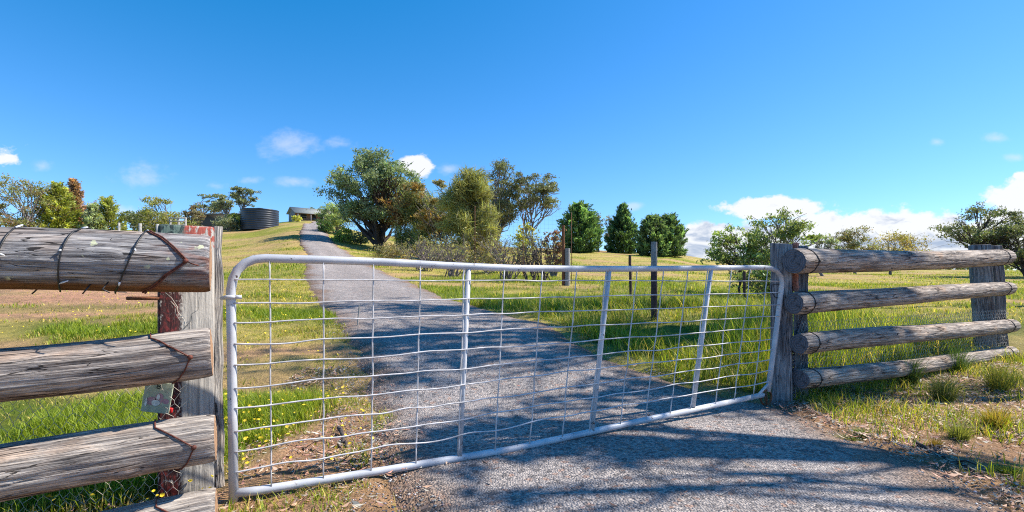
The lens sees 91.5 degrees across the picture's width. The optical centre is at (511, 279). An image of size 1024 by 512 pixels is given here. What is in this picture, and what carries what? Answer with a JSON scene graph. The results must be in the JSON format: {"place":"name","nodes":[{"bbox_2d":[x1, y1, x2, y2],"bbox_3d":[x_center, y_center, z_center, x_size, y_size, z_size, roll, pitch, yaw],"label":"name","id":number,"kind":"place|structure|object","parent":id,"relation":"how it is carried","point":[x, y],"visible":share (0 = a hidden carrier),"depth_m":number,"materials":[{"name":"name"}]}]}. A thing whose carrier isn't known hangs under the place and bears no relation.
{"place":"outdoors","nodes":[
{"label":"outdoors","id":0,"kind":"place"},
{"bbox_2d":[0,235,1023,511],"bbox_3d":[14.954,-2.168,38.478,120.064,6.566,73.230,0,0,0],"label":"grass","id":1,"kind":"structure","parent":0,"point":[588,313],"depth_m":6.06,"materials":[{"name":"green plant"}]},
{"bbox_2d":[0,221,1023,511],"bbox_3d":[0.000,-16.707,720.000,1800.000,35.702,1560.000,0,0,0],"label":"ground","id":2,"kind":"structure","parent":0,"point":[10,327],"depth_m":6.68,"materials":[{"name":"plant"}]},
{"bbox_2d":[18,206,44,226],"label":"scrub tree","id":3,"kind":"object","parent":2,"relation":"on","point":[31,216],"visible":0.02,"depth_m":45.27,"materials":[{"name":"green plant"}]},
{"bbox_2d":[0,173,68,227],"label":"gum tree","id":4,"kind":"object","parent":2,"relation":"on","point":[31,193],"visible":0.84,"depth_m":41.99,"materials":[{"name":"green plant"}]},
{"bbox_2d":[34,181,82,228],"bbox_3d":[-40.047,-5.356,44.011,3.349,6.765,3.356,0,0,0],"label":"wattle tree","id":5,"kind":"object","parent":2,"relation":"on","point":[53,218],"visible":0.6,"depth_m":43.69,"materials":[{"name":"green plant"}]},
{"bbox_2d":[59,177,85,226],"bbox_3d":[-41.343,-5.989,46.916,3.343,7.402,3.246,0,0,0],"label":"rusty conifer","id":6,"kind":"object","parent":2,"relation":"on","point":[75,187],"visible":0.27,"depth_m":46.91,"materials":[{"name":"brown plant"}]},
{"bbox_2d":[75,202,107,229],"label":"grey green bush","id":7,"kind":"object","parent":2,"relation":"on","point":[90,211],"visible":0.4,"depth_m":44.59,"materials":[{"name":"green plant"}]},
{"bbox_2d":[90,195,128,230],"bbox_3d":[-37.337,-5.049,45.977,3.310,5.675,3.069,0,0,-11],"label":"golden tree","id":8,"kind":"object","parent":2,"relation":"on","point":[108,209],"visible":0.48,"depth_m":45.74,"materials":[{"name":"green plant"}]},
{"bbox_2d":[0,224,224,511],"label":"log fence","id":9,"kind":"object","parent":2,"relation":"on","point":[178,269],"visible":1,"depth_m":2.06,"materials":[{"name":"weathered wood"},{"name":"galvanised netting"},{"name":"wire"}]},
{"bbox_2d":[0,224,149,293],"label":"wire","id":10,"kind":"object","parent":9,"relation":"attached to","point":[61,250],"visible":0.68,"depth_m":1.98,"materials":[{"name":"brown metal"}]},
{"bbox_2d":[141,383,173,413],"bbox_3d":[-1.655,0.550,2.328,0.154,0.155,0.010,0,0,0],"label":"plaque","id":11,"kind":"object","parent":9,"relation":"attached to","point":[154,403],"visible":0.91,"depth_m":2.33,"materials":[{"name":"grey metal"}]},
{"bbox_2d":[116,210,134,230],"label":"umbrella tree","id":12,"kind":"object","parent":2,"relation":"on","point":[122,214],"visible":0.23,"depth_m":83.94,"materials":[{"name":"green plant"}]},
{"bbox_2d":[118,223,158,232],"bbox_3d":[-29.359,-3.056,40.000,4.356,3.016,0.140,0,0,0],"label":"yard fence","id":13,"kind":"object","parent":2,"relation":"on","point":[139,227],"visible":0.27,"depth_m":39.93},
{"bbox_2d":[124,206,155,231],"bbox_3d":[-47.243,-7.096,63.996,4.800,5.198,5.134,0,0,0],"label":"dark tree","id":14,"kind":"object","parent":2,"relation":"on","point":[131,217],"visible":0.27,"depth_m":62.89,"materials":[{"name":"green plant"}]},
{"bbox_2d":[131,195,195,231],"bbox_3d":[-38.979,-6.491,56.227,5.781,5.882,6.240,0,0,33],"label":"blossom wattle","id":15,"kind":"object","parent":2,"relation":"on","point":[163,217],"visible":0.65,"depth_m":54.95,"materials":[{"name":"green plant"}]},
{"bbox_2d":[169,218,186,224],"bbox_3d":[-24.092,-2.937,35.975,1.208,3.080,0.150,0,0,0],"label":"timber frame","id":16,"kind":"object","parent":2,"relation":"on","point":[178,221],"visible":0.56,"depth_m":35.95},
{"bbox_2d":[181,203,205,225],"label":"olive tree","id":17,"kind":"object","parent":2,"relation":"on","point":[195,213],"visible":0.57,"depth_m":61.74,"materials":[{"name":"green plant"}]},
{"bbox_2d":[190,207,228,218],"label":"brown shrub","id":18,"kind":"object","parent":2,"relation":"on","point":[211,212],"visible":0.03,"depth_m":146.91,"materials":[{"name":"grey plant"}]},
{"bbox_2d":[195,193,224,213],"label":"gum tree","id":19,"kind":"object","parent":2,"relation":"on","point":[214,195],"visible":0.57,"depth_m":148.86,"materials":[{"name":"green plant"}]},
{"bbox_2d":[201,213,239,230],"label":"shed","id":20,"kind":"structure","parent":2,"relation":"on","point":[207,222],"depth_m":112.10,"materials":[{"name":"grey metal"}]},
{"bbox_2d":[206,192,237,229],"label":"gum tree","id":21,"kind":"object","parent":2,"relation":"on","point":[224,206],"visible":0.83,"depth_m":99.66,"materials":[{"name":"green plant"}]},
{"bbox_2d":[210,215,239,230],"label":"grey shrub","id":22,"kind":"object","parent":2,"relation":"on","point":[232,224],"visible":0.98,"depth_m":94.71,"materials":[{"name":"green plant"}]},
{"bbox_2d":[224,211,239,228],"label":"yellow shrub","id":23,"kind":"object","parent":2,"relation":"on","point":[233,215],"visible":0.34,"depth_m":96.96,"materials":[{"name":"grey plant"}]},
{"bbox_2d":[228,186,261,229],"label":"gum tree","id":24,"kind":"object","parent":2,"relation":"on","point":[241,200],"visible":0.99,"depth_m":97.22,"materials":[{"name":"green plant"}]},
{"bbox_2d":[240,208,278,229],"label":"water tank","id":25,"kind":"object","parent":2,"relation":"on","point":[257,218],"visible":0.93,"depth_m":95.14,"materials":[{"name":"grey metal"}]},
{"bbox_2d":[291,215,302,221],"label":"yellow bush","id":26,"kind":"object","parent":2,"relation":"on","point":[294,217],"visible":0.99,"depth_m":111.62,"materials":[{"name":"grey plant"}]},
{"bbox_2d":[286,207,329,220],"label":"house","id":27,"kind":"structure","parent":2,"relation":"on","point":[308,214],"depth_m":126.15,"materials":[{"name":"grey metal"}]},
{"bbox_2d":[300,214,306,218],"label":"window","id":28,"kind":"structure","parent":27,"relation":"in","point":[304,216],"depth_m":125.20,"materials":[{"name":"black glass"}]},
{"bbox_2d":[296,441,327,454],"bbox_3d":[-1.288,1.069,3.173,0.239,0.042,0.203,0,0,0],"label":"fallen stick","id":29,"kind":"object","parent":2,"relation":"on","point":[310,449],"visible":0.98,"depth_m":3.20,"materials":[{"name":"brown wood"}]},
{"bbox_2d":[317,221,335,232],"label":"dark bush","id":30,"kind":"object","parent":2,"relation":"on","point":[326,227],"visible":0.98,"depth_m":70.39,"materials":[{"name":"green plant"}]},
{"bbox_2d":[306,198,355,232],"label":"roadside tree","id":31,"kind":"object","parent":2,"relation":"on","point":[331,209],"visible":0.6,"depth_m":73.39,"materials":[{"name":"green plant"}]},
{"bbox_2d":[337,426,346,447],"bbox_3d":[-1.148,1.067,3.383,0.038,0.040,0.471,0,0,-25],"label":"fallen stick","id":32,"kind":"object","parent":2,"relation":"on","point":[340,430],"visible":0.91,"depth_m":3.41,"materials":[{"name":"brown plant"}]},
{"bbox_2d":[331,227,354,242],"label":"light bush","id":33,"kind":"object","parent":2,"relation":"on","point":[340,236],"visible":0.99,"depth_m":59.74,"materials":[{"name":"green plant"}]},
{"bbox_2d":[326,453,362,468],"bbox_3d":[-0.979,1.067,2.988,0.339,0.056,0.131,0,0,27],"label":"fallen stick","id":34,"kind":"object","parent":2,"relation":"on","point":[327,454],"visible":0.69,"depth_m":2.95,"materials":[{"name":"brown wood"}]},
{"bbox_2d":[348,229,368,244],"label":"grey bush","id":35,"kind":"object","parent":2,"relation":"on","point":[362,238],"visible":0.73,"depth_m":61.84,"materials":[{"name":"green plant"}]},
{"bbox_2d":[312,142,424,248],"bbox_3d":[-16.399,-9.664,60.286,13.596,12.710,13.630,0,0,0],"label":"gum","id":36,"kind":"object","parent":2,"relation":"on","point":[377,175],"visible":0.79,"depth_m":58.01,"materials":[{"name":"green plant"}]},
{"bbox_2d":[363,240,415,257],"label":"undergrowth shrub","id":37,"kind":"object","parent":2,"relation":"on","point":[388,252],"visible":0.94,"depth_m":41.49,"materials":[{"name":"green plant"}]},
{"bbox_2d":[371,177,426,252],"bbox_3d":[-12.794,-7.642,58.454,6.040,9.503,7.938,0,0,21],"label":"slender red tree","id":38,"kind":"object","parent":2,"relation":"on","point":[394,218],"visible":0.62,"depth_m":57.65,"materials":[{"name":"green plant"}]},
{"bbox_2d":[389,188,443,254],"bbox_3d":[-10.719,-6.649,58.745,7.589,9.791,7.640,0,0,0],"label":"young sheoak","id":39,"kind":"object","parent":2,"relation":"on","point":[413,232],"visible":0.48,"depth_m":57.39,"materials":[{"name":"green plant"}]},
{"bbox_2d":[396,232,450,270],"bbox_3d":[-4.899,-1.494,27.975,3.246,2.188,3.352,0,0,-24],"label":"bare brush","id":40,"kind":"object","parent":2,"relation":"on","point":[422,256],"visible":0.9,"depth_m":27.89,"materials":[{"name":"brown plant"}]},
{"bbox_2d":[406,179,456,253],"bbox_3d":[-8.356,-7.048,56.719,7.141,9.424,7.282,0,0,0],"label":"russet tree","id":41,"kind":"object","parent":2,"relation":"on","point":[426,218],"visible":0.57,"depth_m":55.36,"materials":[{"name":"green plant"}]},
{"bbox_2d":[408,232,470,262],"bbox_3d":[-4.558,-1.945,33.345,4.803,2.758,4.962,0,0,-17],"label":"undergrowth shrub","id":42,"kind":"object","parent":2,"relation":"on","point":[440,247],"visible":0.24,"depth_m":32.90,"materials":[{"name":"green plant"}]},
{"bbox_2d":[430,227,484,276],"bbox_3d":[-2.245,-1.196,24.313,3.015,2.719,2.438,0,0,-30],"label":"bare brush","id":43,"kind":"object","parent":2,"relation":"on","point":[460,256],"visible":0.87,"depth_m":23.90,"materials":[{"name":"brown plant"}]},
{"bbox_2d":[431,165,503,261],"bbox_3d":[-4.013,-5.640,45.669,7.027,10.278,7.241,0,0,0],"label":"sheoak","id":44,"kind":"object","parent":2,"relation":"on","point":[468,191],"visible":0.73,"depth_m":44.85,"materials":[{"name":"green plant"}]},
{"bbox_2d":[458,240,521,273],"bbox_3d":[-1.371,-1.218,28.048,3.416,2.119,3.210,0,0,43],"label":"undergrowth shrub","id":45,"kind":"object","parent":2,"relation":"on","point":[478,253],"visible":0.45,"depth_m":27.69,"materials":[{"name":"green plant"}]},
{"bbox_2d":[467,228,533,279],"bbox_3d":[-0.365,-1.116,21.727,2.759,2.411,3.034,0,0,26],"label":"bare brush","id":46,"kind":"object","parent":2,"relation":"on","point":[507,274],"visible":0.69,"depth_m":21.91,"materials":[{"name":"brown plant"}]},
{"bbox_2d":[477,157,524,253],"bbox_3d":[-1.755,-8.417,58.226,7.006,11.916,7.958,0,0,24],"label":"tall gum","id":47,"kind":"object","parent":2,"relation":"on","point":[506,211],"visible":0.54,"depth_m":57.32,"materials":[{"name":"green plant"}]},
{"bbox_2d":[2,289,1023,500],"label":"yellow flowers","id":48,"kind":"object","parent":2,"relation":"on","point":[190,480],"visible":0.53,"depth_m":3.66,"materials":[{"name":"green plant"}]},
{"bbox_2d":[23,359,1023,511],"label":"leaf litter","id":49,"kind":"object","parent":2,"relation":"on","point":[828,416],"visible":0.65,"depth_m":3.45,"materials":[{"name":"brown plant"}]},
{"bbox_2d":[510,222,536,272],"bbox_3d":[0.731,-1.843,30.017,1.626,3.260,1.622,0,0,15],"label":"lime bush","id":50,"kind":"object","parent":2,"relation":"on","point":[521,239],"visible":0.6,"depth_m":29.92,"materials":[{"name":"green plant"}]},
{"bbox_2d":[478,202,571,282],"bbox_3d":[0.438,-1.327,19.514,3.799,3.398,0.032,0,0,0],"label":"wire enclosure","id":51,"kind":"object","parent":2,"relation":"on","point":[486,274],"visible":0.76,"depth_m":19.50,"materials":[{"name":"metal"}]},
{"bbox_2d":[504,171,560,256],"bbox_3d":[2.528,-7.301,56.752,6.813,9.925,7.582,0,0,-38],"label":"tall gum","id":52,"kind":"object","parent":2,"relation":"on","point":[538,193],"visible":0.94,"depth_m":55.66,"materials":[{"name":"green plant"}]},
{"bbox_2d":[505,226,570,281],"bbox_3d":[0.698,-1.109,21.170,2.503,2.544,2.950,0,0,-31],"label":"bare brush","id":53,"kind":"object","parent":2,"relation":"on","point":[535,257],"visible":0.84,"depth_m":20.85,"materials":[{"name":"brown plant"}]},
{"bbox_2d":[541,229,566,276],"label":"red leaved bush","id":54,"kind":"object","parent":2,"relation":"on","point":[558,248],"visible":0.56,"depth_m":25.78,"materials":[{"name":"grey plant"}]},
{"bbox_2d":[562,225,564,285],"bbox_3d":[1.899,-0.753,18.516,0.107,2.532,0.095,0,0,0],"label":"fence post","id":55,"kind":"object","parent":2,"relation":"on","point":[563,254],"visible":0.74,"depth_m":18.48,"materials":[{"name":"wood"}]},
{"bbox_2d":[565,248,569,285],"bbox_3d":[2.056,-0.326,18.551,0.222,1.680,0.204,0,0,0],"label":"fence post","id":56,"kind":"object","parent":2,"relation":"on","point":[567,262],"visible":0.6,"depth_m":18.45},
{"bbox_2d":[556,199,604,252],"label":"cypress","id":57,"kind":"object","parent":2,"relation":"on","point":[585,227],"visible":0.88,"depth_m":89.83,"materials":[{"name":"green plant"}]},
{"bbox_2d":[596,213,603,251],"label":"thin sapling","id":58,"kind":"object","parent":2,"relation":"on","point":[599,217],"visible":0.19,"depth_m":95.60,"materials":[{"name":"green plant"}]},
{"bbox_2d":[603,215,611,243],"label":"thin sapling","id":59,"kind":"object","parent":2,"relation":"on","point":[608,219],"visible":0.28,"depth_m":103.31,"materials":[{"name":"green plant"}]},
{"bbox_2d":[604,202,639,253],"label":"cypress","id":60,"kind":"object","parent":2,"relation":"on","point":[622,227],"visible":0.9,"depth_m":96.49,"materials":[{"name":"green plant"}]},
{"bbox_2d":[628,255,631,296],"bbox_3d":[3.338,0.032,14.082,0.107,1.438,0.077,0,0,0],"label":"fence post","id":61,"kind":"object","parent":2,"relation":"on","point":[630,276],"visible":0.54,"depth_m":14.05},
{"bbox_2d":[631,212,673,255],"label":"cypress","id":62,"kind":"object","parent":2,"relation":"on","point":[650,225],"visible":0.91,"depth_m":80.48,"materials":[{"name":"green plant"}]},
{"bbox_2d":[651,242,656,319],"bbox_3d":[2.552,0.172,8.964,0.122,1.704,0.109,0,0,0],"label":"fence post","id":63,"kind":"object","parent":2,"relation":"on","point":[653,274],"visible":0.68,"depth_m":8.92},
{"bbox_2d":[649,212,689,256],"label":"cypress","id":64,"kind":"object","parent":2,"relation":"on","point":[678,242],"visible":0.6,"depth_m":81.80,"materials":[{"name":"green plant"}]},
{"bbox_2d":[696,223,768,294],"bbox_3d":[7.182,-0.575,16.015,2.199,2.436,2.056,0,0,43],"label":"paddock tree","id":65,"kind":"object","parent":2,"relation":"on","point":[719,254],"visible":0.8,"depth_m":15.77,"materials":[{"name":"green plant"}]},
{"bbox_2d":[743,271,745,302],"bbox_3d":[5.211,0.365,11.199,0.071,1.104,0.062,0,0,0],"label":"fence post","id":66,"kind":"object","parent":2,"relation":"on","point":[744,283],"visible":0.53,"depth_m":11.17,"materials":[{"name":"grey wood"}]},
{"bbox_2d":[727,262,793,296],"bbox_3d":[7.148,0.085,14.047,2.206,1.282,1.806,0,0,-43],"label":"paddock bush","id":67,"kind":"object","parent":2,"relation":"on","point":[760,274],"visible":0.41,"depth_m":13.80,"materials":[{"name":"green plant"}]},
{"bbox_2d":[736,206,826,275],"bbox_3d":[7.997,-0.735,15.062,2.174,2.866,2.423,0,0,-42],"label":"paddock tree","id":68,"kind":"object","parent":2,"relation":"on","point":[795,228],"visible":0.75,"depth_m":14.68,"materials":[{"name":"green plant"}]},
{"bbox_2d":[810,233,841,275],"bbox_3d":[26.238,-2.055,42.031,2.919,3.938,3.347,0,0,0],"label":"gum","id":69,"kind":"object","parent":2,"relation":"on","point":[829,241],"visible":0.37,"depth_m":41.73,"materials":[{"name":"green plant"}]},
{"bbox_2d":[814,384,851,393],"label":"grass tussock","id":70,"kind":"object","parent":2,"relation":"on","point":[829,388],"depth_m":4.75,"materials":[{"name":"green plant"}]},
{"bbox_2d":[831,225,882,273],"bbox_3d":[35.254,-3.060,52.081,5.140,5.435,4.993,0,0,0],"label":"gum","id":71,"kind":"object","parent":2,"relation":"on","point":[847,238],"visible":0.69,"depth_m":51.13,"materials":[{"name":"green plant"}]},
{"bbox_2d":[845,426,878,437],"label":"grass tussock","id":72,"kind":"object","parent":2,"relation":"on","point":[856,430],"depth_m":3.49,"materials":[{"name":"green plant"}]},
{"bbox_2d":[770,242,1020,407],"bbox_3d":[4.520,0.445,5.493,4.971,1.810,0.565,0,0,-30],"label":"log fence","id":73,"kind":"object","parent":2,"relation":"on","point":[987,289],"visible":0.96,"depth_m":4.76,"materials":[{"name":"wood"}]},
{"bbox_2d":[220,254,784,501],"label":"farm gate","id":74,"kind":"structure","parent":73,"relation":"attached to","point":[230,297],"depth_m":2.98,"materials":[{"name":"silver metal"}]},
{"bbox_2d":[792,314,802,397],"bbox_3d":[2.526,0.655,4.413,0.190,0.755,0.040,0,0,-37],"label":"chain","id":75,"kind":"object","parent":73,"relation":"hanging from","point":[796,331],"visible":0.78,"depth_m":4.37,"materials":[{"name":"metal"}]},
{"bbox_2d":[870,229,946,274],"bbox_3d":[42.906,-3.057,55.879,8.022,5.519,6.818,0,0,0],"label":"golden gum","id":76,"kind":"object","parent":2,"relation":"on","point":[903,238],"visible":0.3,"depth_m":55.02,"materials":[{"name":"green plant"}]},
{"bbox_2d":[876,347,943,386],"bbox_3d":[4.010,0.863,4.999,0.680,0.416,0.720,0,0,0],"label":"grass tussock","id":77,"kind":"object","parent":2,"relation":"on","point":[917,374],"depth_m":4.99,"materials":[{"name":"green plant"}]},
{"bbox_2d":[852,249,1020,269],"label":"treeline","id":78,"kind":"object","parent":2,"relation":"on","point":[1007,267],"visible":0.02,"depth_m":124.66,"materials":[{"name":"green plant"}]},
{"bbox_2d":[926,436,947,447],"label":"grass tussock","id":79,"kind":"object","parent":2,"relation":"on","point":[933,442],"depth_m":3.24,"materials":[{"name":"plant"}]},
{"bbox_2d":[914,440,976,472],"bbox_3d":[2.654,1.062,3.038,0.124,0.046,0.514,0,0,11],"label":"fallen stick","id":80,"kind":"object","parent":2,"relation":"on","point":[918,443],"visible":0.81,"depth_m":3.06,"materials":[{"name":"brown wood"}]},
{"bbox_2d":[907,366,988,402],"bbox_3d":[3.849,0.929,4.419,0.656,0.362,0.695,0,0,38],"label":"grass tussock","id":81,"kind":"object","parent":2,"relation":"on","point":[945,394],"depth_m":4.42,"materials":[{"name":"green plant"}]},
{"bbox_2d":[928,414,987,441],"bbox_3d":[3.061,1.016,3.401,0.413,0.188,0.388,0,0,0],"label":"grass tussock","id":82,"kind":"object","parent":2,"relation":"on","point":[958,433],"depth_m":3.38,"materials":[{"name":"green plant"}]},
{"bbox_2d":[925,337,996,370],"bbox_3d":[4.805,0.802,5.439,0.807,0.458,0.914,0,0,26],"label":"grass tussock","id":83,"kind":"object","parent":2,"relation":"on","point":[954,356],"depth_m":5.42,"materials":[{"name":"green plant"}]},
{"bbox_2d":[927,200,1023,248],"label":"spreading gum","id":84,"kind":"object","parent":2,"relation":"on","point":[979,234],"visible":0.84,"depth_m":42.28,"materials":[{"name":"green plant"}]},
{"bbox_2d":[953,396,1022,432],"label":"grass tussock","id":85,"kind":"object","parent":2,"relation":"on","point":[994,417],"depth_m":3.64,"materials":[{"name":"green plant"}]},
{"bbox_2d":[969,356,1023,393],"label":"grass tussock","id":86,"kind":"object","parent":2,"relation":"on","point":[999,383],"depth_m":4.79,"materials":[{"name":"green plant"}]},
{"bbox_2d":[981,219,1023,276],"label":"spreading gum","id":87,"kind":"object","parent":2,"relation":"on","point":[1018,250],"visible":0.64,"depth_m":40.31,"materials":[{"name":"green plant"}]},
{"bbox_2d":[984,457,1022,478],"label":"grass tussock","id":88,"kind":"object","parent":2,"relation":"on","point":[1003,468],"depth_m":2.79,"materials":[{"name":"green plant"}]},
{"bbox_2d":[0,0,1023,269],"label":"sky","id":89,"kind":"structure","parent":0,"point":[885,116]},
{"bbox_2d":[298,222,1007,511],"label":"road","id":90,"kind":"structure","parent":0,"point":[727,450],"depth_m":3.36,"materials":[{"name":"grey gravel"}]},
{"bbox_2d":[325,319,1023,511],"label":"gravel","id":91,"kind":"structure","parent":90,"relation":"on","point":[441,509],"depth_m":3.10,"materials":[{"name":"grey gravel"}]},
{"bbox_2d":[830,433,864,442],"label":"grass tussock","id":92,"kind":"object","parent":90,"relation":"on","point":[853,438],"depth_m":3.39,"materials":[{"name":"green plant"}]}
]}

